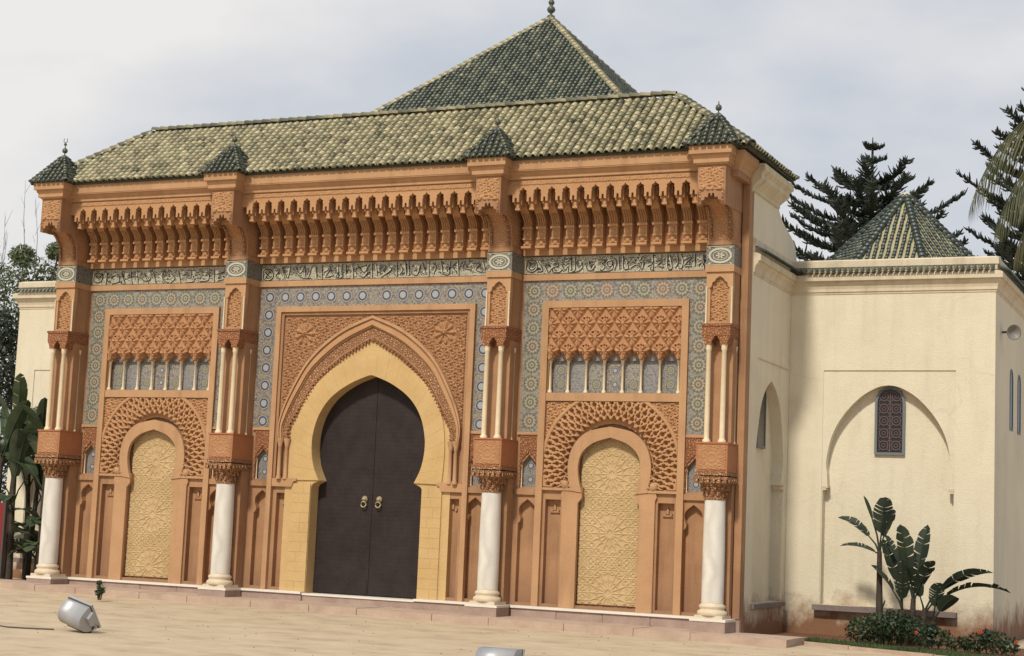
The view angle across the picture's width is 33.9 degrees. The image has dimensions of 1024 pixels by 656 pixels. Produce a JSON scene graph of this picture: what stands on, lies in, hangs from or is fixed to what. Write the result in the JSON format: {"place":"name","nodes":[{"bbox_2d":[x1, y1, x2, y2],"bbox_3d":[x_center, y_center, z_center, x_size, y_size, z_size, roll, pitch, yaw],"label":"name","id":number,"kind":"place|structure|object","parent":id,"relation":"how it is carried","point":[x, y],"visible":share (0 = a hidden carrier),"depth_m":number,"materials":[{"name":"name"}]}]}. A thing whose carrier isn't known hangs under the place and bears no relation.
{"place":"outdoors","nodes":[
{"label":"outdoors","id":0,"kind":"place"},
{"bbox_2d":[17,609,792,654],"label":"pebbles","id":1,"kind":"object","parent":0,"point":[365,621],"visible":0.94,"depth_m":23.69,"materials":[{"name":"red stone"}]},
{"bbox_2d":[0,578,1023,655],"bbox_3d":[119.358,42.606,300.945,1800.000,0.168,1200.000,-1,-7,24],"label":"ground","id":2,"kind":"structure","parent":0,"point":[137,627],"depth_m":24.09,"materials":[{"name":"beige stone"}]},
{"bbox_2d":[0,500,8,577],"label":"red panel","id":3,"kind":"object","parent":2,"relation":"on","point":[3,515],"visible":1,"depth_m":33.83,"materials":[{"name":"paint"}]},
{"bbox_2d":[0,308,18,501],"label":"cypress","id":4,"kind":"object","parent":2,"relation":"on","point":[8,331],"visible":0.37,"depth_m":43.43,"materials":[{"name":"green plant"}]},
{"bbox_2d":[0,373,40,579],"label":"giant strelitzia","id":5,"kind":"object","parent":2,"relation":"on","point":[14,443],"visible":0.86,"depth_m":35.04,"materials":[{"name":"green plant"}]},
{"bbox_2d":[0,404,44,568],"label":"giant strelitzia","id":6,"kind":"object","parent":2,"relation":"on","point":[29,464],"visible":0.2,"depth_m":34.74,"materials":[{"name":"green plant"}]},
{"bbox_2d":[0,625,53,629],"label":"cable","id":7,"kind":"object","parent":2,"relation":"on","point":[27,627],"visible":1,"depth_m":22.19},
{"bbox_2d":[0,180,58,408],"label":"broadleaf tree","id":8,"kind":"object","parent":2,"relation":"on","point":[23,256],"visible":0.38,"depth_m":44.82,"materials":[{"name":"green plant"}]},
{"bbox_2d":[11,398,47,579],"bbox_3d":[-10.176,3.426,35.685,2.183,3.813,1.512,0,-7,19],"label":"giant strelitzia","id":9,"kind":"object","parent":2,"relation":"on","point":[32,535],"visible":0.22,"depth_m":35.51,"materials":[{"name":"green plant"}]},
{"bbox_2d":[6,281,56,577],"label":"side wing","id":10,"kind":"structure","parent":2,"relation":"on","point":[34,300],"depth_m":37.10,"materials":[{"name":"beige paint"}]},
{"bbox_2d":[58,595,100,632],"bbox_3d":[-5.683,3.777,22.096,0.582,0.409,0.360,11,0,39],"label":"floodlight","id":11,"kind":"object","parent":2,"relation":"on","point":[77,614],"visible":0.99,"depth_m":21.95,"materials":[{"name":"silver metal"}]},
{"bbox_2d":[95,580,105,599],"bbox_3d":[-7.173,4.561,29.243,0.225,0.353,0.176,-1,-7,24],"label":"weed","id":12,"kind":"object","parent":2,"relation":"on","point":[99,592],"visible":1,"depth_m":29.22,"materials":[{"name":"green plant"}]},
{"bbox_2d":[0,579,806,647],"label":"platform","id":13,"kind":"structure","parent":2,"relation":"on","point":[767,640],"depth_m":28.41,"materials":[{"name":"stone"}]},
{"bbox_2d":[26,90,799,634],"bbox_3d":[-2.110,0.615,31.532,14.747,9.363,4.723,-1,-7,24],"label":"gatehouse","id":14,"kind":"object","parent":2,"relation":"on","point":[510,358],"visible":1,"depth_m":29.99,"materials":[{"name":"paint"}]},
{"bbox_2d":[313,377,378,595],"bbox_3d":[-3.061,2.842,30.770,1.146,4.038,0.119,-1,-7,24],"label":"door leaf","id":15,"kind":"structure","parent":14,"relation":"in","point":[348,435],"depth_m":30.76,"materials":[{"name":"brown wood"}]},
{"bbox_2d":[368,378,424,598],"bbox_3d":[-2.008,2.831,30.298,1.146,4.038,0.119,-1,-7,24],"label":"door leaf","id":16,"kind":"structure","parent":14,"relation":"in","point":[400,438],"depth_m":30.33,"materials":[{"name":"brown wood"}]},
{"bbox_2d":[756,390,766,448],"bbox_3d":[4.298,1.502,29.010,0.060,1.150,0.500,-1,-7,24],"label":"window frame","id":17,"kind":"structure","parent":14,"relation":"in","point":[761,435],"depth_m":29.04,"materials":[{"name":"grey metal"}]},
{"bbox_2d":[475,646,524,655],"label":"floodlight","id":18,"kind":"object","parent":2,"relation":"on","point":[490,651],"visible":1,"depth_m":19.17,"materials":[{"name":"silver metal"}]},
{"bbox_2d":[361,0,642,118],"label":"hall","id":19,"kind":"structure","parent":2,"relation":"on","point":[550,56],"depth_m":36.51,"materials":[{"name":"tile"}]},
{"bbox_2d":[803,641,848,649],"bbox_3d":[4.866,5.051,26.515,0.100,0.150,1.125,9,-9,-43],"label":"kerb stone","id":20,"kind":"object","parent":2,"relation":"on","point":[838,646],"visible":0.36,"depth_m":26.37,"materials":[{"name":"beige stone"}]},
{"bbox_2d":[782,137,968,260],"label":"norfolk pine","id":21,"kind":"object","parent":2,"relation":"on","point":[844,227],"visible":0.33,"depth_m":56.41,"materials":[{"name":"green plant"}]},
{"bbox_2d":[753,192,1023,646],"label":"side wing","id":22,"kind":"structure","parent":2,"relation":"on","point":[906,388],"depth_m":29.43,"materials":[{"name":"beige paint"}]},
{"bbox_2d":[874,387,905,454],"bbox_3d":[6.633,1.628,29.444,0.530,1.200,0.060,-1,-7,24],"label":"window frame","id":23,"kind":"structure","parent":22,"relation":"in","point":[890,403],"depth_m":29.44,"materials":[{"name":"brown wood"}]},
{"bbox_2d":[1009,369,1012,430],"bbox_3d":[9.016,1.298,30.384,0.060,1.120,0.400,-1,-7,24],"label":"window frame","id":24,"kind":"structure","parent":22,"relation":"in","point":[1011,371],"depth_m":30.39,"materials":[{"name":"grey metal"}]},
{"bbox_2d":[1002,324,1020,339],"bbox_3d":[8.715,0.088,29.287,0.274,0.270,0.275,3,-7,-4],"label":"wall lamp","id":25,"kind":"object","parent":22,"relation":"attached to","point":[1013,331],"visible":1,"depth_m":29.21,"materials":[{"name":"white glass"}]},
{"bbox_2d":[1017,375,1020,434],"bbox_3d":[9.436,1.427,31.315,0.060,1.120,0.400,-1,-7,24],"label":"window frame","id":26,"kind":"structure","parent":22,"relation":"in","point":[1019,378],"depth_m":31.34,"materials":[{"name":"grey metal"}]},
{"bbox_2d":[849,646,935,655],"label":"kerb stone","id":27,"kind":"object","parent":2,"relation":"on","point":[896,652],"visible":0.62,"depth_m":25.53,"materials":[{"name":"beige stone"}]},
{"bbox_2d":[772,632,1023,655],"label":"planting bed","id":28,"kind":"object","parent":2,"relation":"on","point":[944,647],"visible":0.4,"depth_m":27.62,"materials":[{"name":"red soil"}]},
{"bbox_2d":[838,496,895,640],"bbox_3d":[5.928,4.024,28.143,0.975,2.417,0.263,-1,-7,24],"label":"strelitzia","id":29,"kind":"object","parent":28,"relation":"on","point":[883,523],"visible":0.99,"depth_m":28.08,"materials":[{"name":"green plant"}]},
{"bbox_2d":[844,609,928,645],"bbox_3d":[6.093,4.882,27.345,1.330,0.627,0.902,2,-7,6],"label":"shrub","id":30,"kind":"object","parent":28,"relation":"on","point":[890,631],"visible":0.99,"depth_m":27.16,"materials":[{"name":"green plant"}]},
{"bbox_2d":[911,622,950,649],"bbox_3d":[6.670,4.886,26.649,0.610,0.440,0.428,-1,-7,24],"label":"geranium","id":31,"kind":"object","parent":28,"relation":"on","point":[933,632],"visible":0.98,"depth_m":26.57,"materials":[{"name":"green plant"}]},
{"bbox_2d":[871,524,1009,646],"bbox_3d":[7.001,4.222,27.494,2.237,1.988,0.548,0,-7,17],"label":"strelitzia","id":32,"kind":"object","parent":28,"relation":"on","point":[906,565],"visible":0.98,"depth_m":27.64,"materials":[{"name":"green plant"}]},
{"bbox_2d":[943,635,975,651],"bbox_3d":[7.020,4.949,26.339,0.524,0.300,0.341,-1,-7,24],"label":"geranium","id":33,"kind":"object","parent":28,"relation":"on","point":[962,644],"visible":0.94,"depth_m":26.29,"materials":[{"name":"green plant"}]},
{"bbox_2d":[964,628,1020,655],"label":"geranium","id":34,"kind":"object","parent":28,"relation":"on","point":[986,637],"visible":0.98,"depth_m":25.98,"materials":[{"name":"green plant"}]},
{"bbox_2d":[956,86,1023,283],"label":"norfolk pine","id":35,"kind":"object","parent":2,"relation":"on","point":[1006,250],"visible":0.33,"depth_m":54.62,"materials":[{"name":"green plant"}]},
{"bbox_2d":[968,120,1023,276],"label":"palm tree","id":36,"kind":"object","parent":2,"relation":"on","point":[1013,206],"visible":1,"depth_m":22.73,"materials":[{"name":"green plant"}]},
{"bbox_2d":[0,0,1023,501],"label":"sky","id":37,"kind":"structure","parent":0,"point":[810,81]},
{"bbox_2d":[805,636,1015,655],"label":"grass","id":38,"kind":"structure","parent":0,"point":[942,652],"depth_m":25.96,"materials":[{"name":"green plant"}]}
]}

